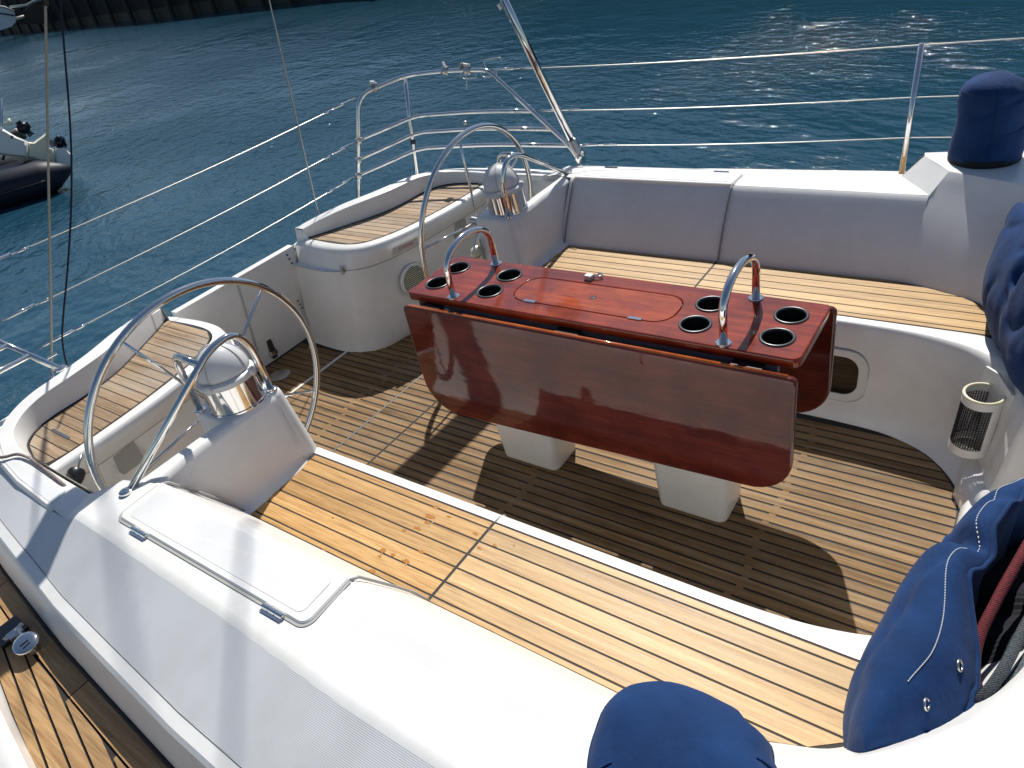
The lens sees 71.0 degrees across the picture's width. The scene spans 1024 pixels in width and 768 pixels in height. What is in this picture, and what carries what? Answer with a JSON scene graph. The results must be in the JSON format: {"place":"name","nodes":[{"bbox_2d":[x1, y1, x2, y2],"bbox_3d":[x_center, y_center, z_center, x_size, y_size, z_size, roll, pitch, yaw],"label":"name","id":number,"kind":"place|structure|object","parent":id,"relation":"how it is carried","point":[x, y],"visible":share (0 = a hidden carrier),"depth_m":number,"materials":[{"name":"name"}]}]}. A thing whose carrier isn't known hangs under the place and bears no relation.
{"place":"outdoors","nodes":[
{"label":"outdoors","id":0,"kind":"place"},
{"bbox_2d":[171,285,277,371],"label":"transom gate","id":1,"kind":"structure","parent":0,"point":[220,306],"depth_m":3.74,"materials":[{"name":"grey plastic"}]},
{"bbox_2d":[0,0,1023,420],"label":"water","id":2,"kind":"structure","parent":0,"point":[158,104],"depth_m":10.64,"materials":[{"name":"blue liquid"}]},
{"bbox_2d":[0,0,15,29],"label":"moored boat","id":3,"kind":"object","parent":2,"relation":"on","point":[7,18],"visible":1,"depth_m":58.88,"materials":[{"name":"grey"}]},
{"bbox_2d":[9,0,54,24],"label":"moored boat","id":4,"kind":"object","parent":2,"relation":"on","point":[32,14],"visible":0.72,"depth_m":61.07,"materials":[{"name":"black"}]},
{"bbox_2d":[0,155,70,209],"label":"inflatable boat","id":5,"kind":"object","parent":2,"relation":"on","point":[22,182],"visible":0.71,"depth_m":11.09,"materials":[{"name":"black rubber"}]},
{"bbox_2d":[4,118,33,139],"bbox_3d":[-9.021,-4.554,12.950,0.730,0.457,0.338,-18,34,-9],"label":"outboard motor","id":6,"kind":"object","parent":5,"relation":"attached to","point":[21,130],"visible":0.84,"depth_m":12.89,"materials":[{"name":"black plastic"}]},
{"bbox_2d":[0,128,73,164],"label":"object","id":7,"kind":"object","parent":5,"relation":"attached to","point":[12,145],"visible":0.91,"depth_m":11.97,"materials":[{"name":"white plastic"}]},
{"bbox_2d":[0,98,2,128],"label":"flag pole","id":8,"kind":"object","parent":7,"relation":"on","point":[1,113],"visible":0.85,"depth_m":11.67,"materials":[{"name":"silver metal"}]},
{"bbox_2d":[0,0,300,33],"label":"quay wall","id":9,"kind":"structure","parent":2,"relation":"in","point":[81,12],"depth_m":50.84,"materials":[{"name":"stone"}]},
{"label":"hull","id":10,"kind":"structure","parent":0,"visible":0},
{"bbox_2d":[0,571,166,767],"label":"side deck","id":11,"kind":"structure","parent":10,"relation":"on","point":[57,710],"depth_m":1.88,"materials":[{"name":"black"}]},
{"bbox_2d":[0,615,40,655],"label":"deck block","id":12,"kind":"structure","parent":11,"relation":"on","point":[14,629],"depth_m":2.09,"materials":[{"name":"silver metal"}]},
{"bbox_2d":[0,309,234,516],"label":"quarter bench","id":13,"kind":"object","parent":10,"relation":"on","point":[42,425],"visible":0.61,"depth_m":2.85,"materials":[{"name":"brown"}]},
{"bbox_2d":[0,339,66,373],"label":"stern rail","id":14,"kind":"object","parent":13,"relation":"attached to","point":[28,355],"visible":1,"depth_m":2.96,"materials":[{"name":"silver metal"}]},
{"bbox_2d":[0,453,66,486],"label":"handrail","id":15,"kind":"object","parent":13,"relation":"on","point":[51,474],"visible":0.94,"depth_m":2.46,"materials":[{"name":"silver metal"}]},
{"bbox_2d":[42,0,56,379],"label":"backstay","id":16,"kind":"object","parent":13,"relation":"on","point":[45,3],"visible":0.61,"depth_m":2.96,"materials":[{"name":"silver metal"}]},
{"bbox_2d":[59,0,72,367],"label":"hanging line","id":17,"kind":"object","parent":16,"relation":"hanging from","point":[71,158],"visible":0.91,"depth_m":3.07,"materials":[{"name":"black fabric"}]},
{"bbox_2d":[65,454,85,483],"bbox_3d":[-1.515,0.341,2.521,0.058,0.138,0.140,-3,35,13],"label":"throttle lever","id":18,"kind":"object","parent":13,"relation":"attached to","point":[77,474],"visible":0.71,"depth_m":2.48,"materials":[{"name":"black plastic"}]},
{"bbox_2d":[293,168,561,351],"bbox_3d":[-0.362,-0.464,4.439,1.440,1.529,1.318,14,42,33],"label":"quarter bench","id":19,"kind":"object","parent":10,"relation":"on","point":[359,270],"visible":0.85,"depth_m":4.03,"materials":[{"name":"grey plastic"}]},
{"bbox_2d":[269,0,319,215],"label":"backstay","id":20,"kind":"object","parent":19,"relation":"attached to","point":[317,213],"visible":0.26,"depth_m":3.79,"materials":[{"name":"silver metal"}]},
{"bbox_2d":[355,57,574,197],"bbox_3d":[-0.304,-1.442,4.245,1.482,0.821,0.372,-2,35,15],"label":"stern rail","id":21,"kind":"object","parent":19,"relation":"attached to","point":[463,68],"visible":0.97,"depth_m":4.25,"materials":[{"name":"silver metal"}]},
{"bbox_2d":[0,142,353,322],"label":"lifeline","id":22,"kind":"object","parent":21,"relation":"attached to","point":[47,299],"visible":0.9,"depth_m":3.44,"materials":[{"name":"silver metal"}]},
{"bbox_2d":[0,98,354,260],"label":"lifeline","id":23,"kind":"object","parent":21,"relation":"attached to","point":[4,256],"visible":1,"depth_m":3.42,"materials":[{"name":"silver metal"}]},
{"bbox_2d":[38,177,354,348],"bbox_3d":[-1.522,-0.707,3.777,0.015,0.035,2.006,14,42,33],"label":"lifeline","id":24,"kind":"object","parent":21,"relation":"attached to","point":[86,323],"visible":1,"depth_m":3.59,"materials":[{"name":"silver metal"}]},
{"bbox_2d":[535,95,957,111],"bbox_3d":[2.101,-1.234,3.020,4.452,0.080,0.196,9,39,29],"label":"lifeline","id":25,"kind":"object","parent":21,"relation":"attached to","point":[551,110],"visible":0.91,"depth_m":3.59,"materials":[{"name":"silver metal"}]},
{"bbox_2d":[489,38,1023,70],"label":"lifeline","id":26,"kind":"object","parent":21,"relation":"attached to","point":[500,69],"visible":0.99,"depth_m":3.46,"materials":[{"name":"silver metal"}]},
{"bbox_2d":[579,137,950,145],"bbox_3d":[2.213,-1.065,3.064,4.251,0.076,0.206,9,39,29],"label":"lifeline","id":27,"kind":"object","parent":21,"relation":"attached to","point":[611,144],"visible":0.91,"depth_m":3.64,"materials":[{"name":"silver metal"}]},
{"bbox_2d":[257,334,959,635],"bbox_3d":[-0.035,0.270,3.247,3.510,0.070,2.640,14,42,33],"label":"cockpit sole","id":28,"kind":"object","parent":10,"relation":"on","point":[843,527],"visible":0.45,"depth_m":2.71,"materials":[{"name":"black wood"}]},
{"bbox_2d":[118,332,316,514],"bbox_3d":[-0.993,0.318,2.559,0.426,1.005,0.745,14,42,33],"label":"helm pedestal","id":29,"kind":"object","parent":28,"relation":"on","point":[253,448],"visible":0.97,"depth_m":2.43,"materials":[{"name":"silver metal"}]},
{"bbox_2d":[83,277,319,489],"bbox_3d":[-1.094,0.083,2.678,0.121,0.969,0.973,14,42,33],"label":"steering wheel","id":30,"kind":"object","parent":29,"relation":"attached to","point":[134,323],"visible":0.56,"depth_m":2.42,"materials":[{"name":"silver metal"}]},
{"bbox_2d":[232,245,309,365],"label":"transom gate","id":31,"kind":"structure","parent":28,"relation":"on","point":[275,321],"depth_m":4.04,"materials":[{"name":"grey plastic"}]},
{"bbox_2d":[470,152,572,266],"bbox_3d":[0.104,-0.767,3.791,0.426,1.005,0.745,14,42,33],"label":"helm pedestal","id":32,"kind":"object","parent":28,"relation":"on","point":[517,225],"visible":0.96,"depth_m":3.56,"materials":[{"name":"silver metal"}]},
{"bbox_2d":[418,123,532,278],"bbox_3d":[-0.161,-0.841,3.726,0.121,0.969,0.973,14,42,33],"label":"steering wheel","id":33,"kind":"object","parent":32,"relation":"attached to","point":[455,141],"visible":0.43,"depth_m":3.44,"materials":[{"name":"silver metal"}]},
{"bbox_2d":[251,447,870,748],"bbox_3d":[0.373,0.714,2.062,2.757,0.463,0.709,6,38,26],"label":"bench seat","id":34,"kind":"object","parent":28,"relation":"on","point":[614,624],"visible":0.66,"depth_m":1.91,"materials":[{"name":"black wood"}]},
{"bbox_2d":[0,467,1023,767],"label":"cockpit coaming","id":35,"kind":"object","parent":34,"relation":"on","point":[188,629],"visible":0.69,"depth_m":1.62,"materials":[{"name":"grey plastic"}]},
{"bbox_2d":[587,681,776,767],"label":"winch cover","id":36,"kind":"object","parent":35,"relation":"on","point":[657,724],"visible":1,"depth_m":0.87,"materials":[{"name":"blue fabric"}]},
{"bbox_2d":[843,478,1023,752],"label":"rope bag","id":37,"kind":"object","parent":35,"relation":"hanging from","point":[922,662],"visible":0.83,"depth_m":1.30,"materials":[{"name":"blue fabric"}]},
{"bbox_2d":[975,616,1023,702],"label":"rope","id":38,"kind":"object","parent":37,"relation":"in","point":[993,683],"visible":0.74,"depth_m":1.22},
{"bbox_2d":[977,540,1023,690],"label":"rope","id":39,"kind":"object","parent":37,"relation":"in","point":[990,612],"visible":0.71,"depth_m":1.34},
{"bbox_2d":[999,653,1023,687],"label":"rope","id":40,"kind":"object","parent":37,"relation":"in","point":[1019,666],"visible":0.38,"depth_m":1.22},
{"bbox_2d":[404,226,836,521],"bbox_3d":[0.336,-0.047,2.637,1.478,1.012,0.428,14,42,33],"label":"cockpit table","id":41,"kind":"object","parent":28,"relation":"on","point":[699,398],"visible":1,"depth_m":2.39,"materials":[{"name":"mahogany"},{"name":"polished steel"},{"name":"white plastic"}]},
{"bbox_2d":[584,273,602,280],"bbox_3d":[0.292,-0.387,2.577,0.069,0.018,0.036,-6,34,9],"label":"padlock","id":42,"kind":"object","parent":41,"relation":"on","point":[589,277],"visible":1,"depth_m":2.57,"materials":[{"name":"silver metal"}]},
{"bbox_2d":[540,245,1023,491],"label":"bench seat","id":43,"kind":"object","parent":28,"relation":"on","point":[911,362],"visible":0.51,"depth_m":2.75,"materials":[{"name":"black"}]},
{"bbox_2d":[948,366,1014,458],"bbox_3d":[1.568,0.106,2.427,0.136,0.300,0.149,-14,34,-2],"label":"net holder","id":44,"kind":"object","parent":43,"relation":"attached to","point":[988,406],"visible":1,"depth_m":2.40,"materials":[{"name":"beige plastic"}]},
{"bbox_2d":[953,458,988,524],"bbox_3d":[1.593,0.617,2.102,0.632,0.124,1.000,14,42,33],"label":"companionway step","id":45,"kind":"object","parent":28,"relation":"on","point":[970,489],"visible":0.12,"depth_m":2.44,"materials":[{"name":"white plastic"}]},
{"bbox_2d":[545,152,1023,305],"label":"cockpit coaming","id":46,"kind":"object","parent":10,"relation":"on","point":[934,220],"visible":0.85,"depth_m":3.11,"materials":[{"name":"grey plastic"}]},
{"bbox_2d":[497,0,585,164],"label":"backstay","id":47,"kind":"object","parent":46,"relation":"on","point":[575,147],"visible":1,"depth_m":3.80,"materials":[{"name":"silver metal"}]},
{"bbox_2d":[947,71,1023,168],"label":"winch cover","id":48,"kind":"object","parent":46,"relation":"on","point":[988,132],"visible":1,"depth_m":2.70,"materials":[{"name":"blue fabric"}]},
{"bbox_2d":[982,202,1023,395],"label":"rope bag","id":49,"kind":"object","parent":46,"relation":"hanging from","point":[1003,293],"visible":1,"depth_m":2.30,"materials":[{"name":"blue fabric"}]},
{"bbox_2d":[707,168,905,173],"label":"side deck","id":50,"kind":"structure","parent":10,"relation":"on","point":[884,172],"depth_m":3.74,"materials":[{"name":"white plastic"}]},
{"bbox_2d":[898,42,924,173],"bbox_3d":[1.842,-1.202,3.345,0.060,0.705,0.088,14,42,33],"label":"stanchion","id":51,"kind":"object","parent":50,"relation":"on","point":[912,102],"visible":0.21,"depth_m":3.30,"materials":[{"name":"silver metal"}]}
]}

